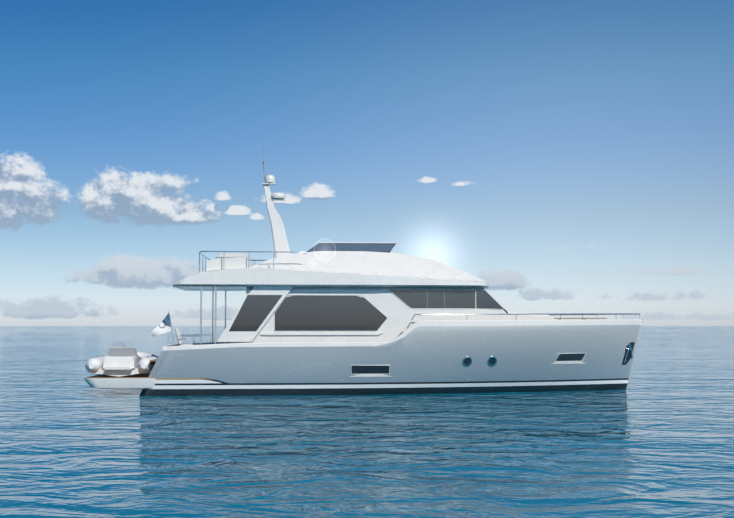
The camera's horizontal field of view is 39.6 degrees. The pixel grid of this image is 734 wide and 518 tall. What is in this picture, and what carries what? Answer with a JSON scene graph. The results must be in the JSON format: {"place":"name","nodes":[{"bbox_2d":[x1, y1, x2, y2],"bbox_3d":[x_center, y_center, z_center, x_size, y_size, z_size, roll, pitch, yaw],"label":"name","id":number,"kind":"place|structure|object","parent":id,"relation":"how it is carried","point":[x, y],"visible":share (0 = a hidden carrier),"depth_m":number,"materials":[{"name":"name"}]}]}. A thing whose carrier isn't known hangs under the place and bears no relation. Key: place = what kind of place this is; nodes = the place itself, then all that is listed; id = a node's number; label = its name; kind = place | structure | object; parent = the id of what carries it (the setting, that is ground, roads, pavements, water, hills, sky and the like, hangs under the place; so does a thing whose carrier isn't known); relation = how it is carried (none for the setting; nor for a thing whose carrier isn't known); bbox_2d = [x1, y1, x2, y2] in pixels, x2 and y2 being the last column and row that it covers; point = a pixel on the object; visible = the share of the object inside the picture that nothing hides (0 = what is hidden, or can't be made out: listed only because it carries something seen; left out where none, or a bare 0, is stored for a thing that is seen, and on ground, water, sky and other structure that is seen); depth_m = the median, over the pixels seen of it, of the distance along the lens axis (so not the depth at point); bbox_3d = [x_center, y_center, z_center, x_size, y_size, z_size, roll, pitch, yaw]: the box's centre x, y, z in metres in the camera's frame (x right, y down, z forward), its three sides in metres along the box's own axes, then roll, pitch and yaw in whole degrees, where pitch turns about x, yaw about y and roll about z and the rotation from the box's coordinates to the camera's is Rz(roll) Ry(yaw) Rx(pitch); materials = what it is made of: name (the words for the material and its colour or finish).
{"place":"outdoors","nodes":[
{"label":"outdoors","id":0,"kind":"place"},
{"bbox_2d":[175,328,194,345],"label":"chair cushions","id":1,"kind":"object","parent":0,"point":[180,339],"visible":0.71,"depth_m":38.14,"materials":[{"name":"white fabric"}]},
{"bbox_2d":[0,326,733,517],"bbox_3d":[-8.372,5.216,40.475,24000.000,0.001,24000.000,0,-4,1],"label":"sea","id":2,"kind":"structure","parent":0,"point":[655,439],"depth_m":21.86,"materials":[{"name":"liquid"}]},
{"bbox_2d":[139,319,642,395],"bbox_3d":[1.325,4.214,40.473,19.738,3.631,5.508,0,-4,-4],"label":"hull","id":3,"kind":"object","parent":2,"relation":"in","point":[422,357],"visible":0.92,"depth_m":38.05,"materials":[{"name":"paint"}]},
{"bbox_2d":[84,372,154,387],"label":"swim platform","id":4,"kind":"structure","parent":3,"relation":"attached to","point":[142,380],"depth_m":37.14,"materials":[{"name":"white plastic"}]},
{"bbox_2d":[84,342,157,376],"bbox_3d":[-9.330,3.872,39.688,2.528,1.233,4.280,0,-4,-4],"label":"tender","id":5,"kind":"object","parent":4,"relation":"on","point":[118,361],"visible":0.88,"depth_m":37.82,"materials":[{"name":"white"}]},
{"bbox_2d":[151,313,171,336],"bbox_3d":[-7.840,2.493,38.922,0.816,0.949,0.109,0,-4,-4],"label":"flag","id":6,"kind":"object","parent":3,"relation":"attached to","point":[164,326],"visible":1,"depth_m":38.94,"materials":[{"name":"fabric"}]},
{"bbox_2d":[246,287,554,342],"bbox_3d":[1.655,2.563,40.604,12.648,2.706,4.651,0,-4,-4],"label":"deckhouse","id":7,"kind":"object","parent":3,"relation":"on","point":[396,311],"visible":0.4,"depth_m":38.25,"materials":[{"name":"white paint"}]},
{"bbox_2d":[217,287,292,341],"bbox_3d":[-4.313,2.194,40.217,2.825,2.060,4.906,0,-4,-4],"label":"side wing panel","id":8,"kind":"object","parent":7,"relation":"attached to","point":[254,312],"depth_m":37.77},
{"bbox_2d":[172,251,488,290],"bbox_3d":[-1.337,0.466,40.535,12.077,1.467,5.345,0,-4,-4],"label":"flybridge","id":9,"kind":"object","parent":7,"relation":"on","point":[346,269],"visible":0.77,"depth_m":38.39,"materials":[{"name":"white plastic"}]},
{"bbox_2d":[206,253,252,270],"bbox_3d":[-5.366,0.265,40.270,1.530,0.673,4.590,0,-4,-4],"label":"flybridge seating","id":10,"kind":"object","parent":9,"relation":"on","point":[225,261],"visible":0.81,"depth_m":38.00,"materials":[{"name":"white fabric"}]},
{"bbox_2d":[262,183,290,257],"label":"mast","id":11,"kind":"object","parent":9,"relation":"on","point":[280,241],"visible":0.88,"depth_m":40.36,"materials":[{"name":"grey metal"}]},
{"bbox_2d":[265,175,285,198],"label":"radar domes","id":12,"kind":"structure","parent":11,"relation":"attached to","point":[271,179],"depth_m":40.41,"materials":[{"name":"white plastic"}]},
{"bbox_2d":[307,243,395,251],"bbox_3d":[-0.675,-0.365,40.635,3.448,0.326,2.652,0,-4,-4],"label":"flybridge windshield","id":13,"kind":"object","parent":9,"relation":"on","point":[377,247],"visible":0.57,"depth_m":39.32,"materials":[{"name":"black glass"}]},
{"bbox_2d":[319,242,396,243],"bbox_3d":[-0.436,-0.547,40.663,3.050,0.041,2.693,0,-4,-4],"label":"flybridge windscreen rim","id":14,"kind":"object","parent":13,"relation":"attached to","point":[358,242],"visible":0.21,"depth_m":39.32,"materials":[{"name":"grey metal"}]},
{"bbox_2d":[261,289,503,334],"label":"window frames","id":15,"kind":"structure","parent":7,"relation":"attached to","point":[356,331],"depth_m":38.07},
{"bbox_2d":[275,289,502,330],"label":"windows","id":16,"kind":"structure","parent":7,"relation":"attached to","point":[320,313],"depth_m":38.14,"materials":[{"name":"black glass"}]},
{"bbox_2d":[199,251,639,343],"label":"rails","id":17,"kind":"object","parent":3,"relation":"on","point":[582,314],"visible":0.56,"depth_m":38.29,"materials":[{"name":"silver metal"}]},
{"bbox_2d":[0,0,733,325],"label":"sky","id":18,"kind":"structure","parent":0,"point":[600,131],"materials":[{"name":"blue"}]},
{"bbox_2d":[350,342,634,376],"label":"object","id":19,"kind":"object","parent":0,"point":[382,370],"visible":0.56,"depth_m":38.49,"materials":[{"name":"metal"}]}
]}

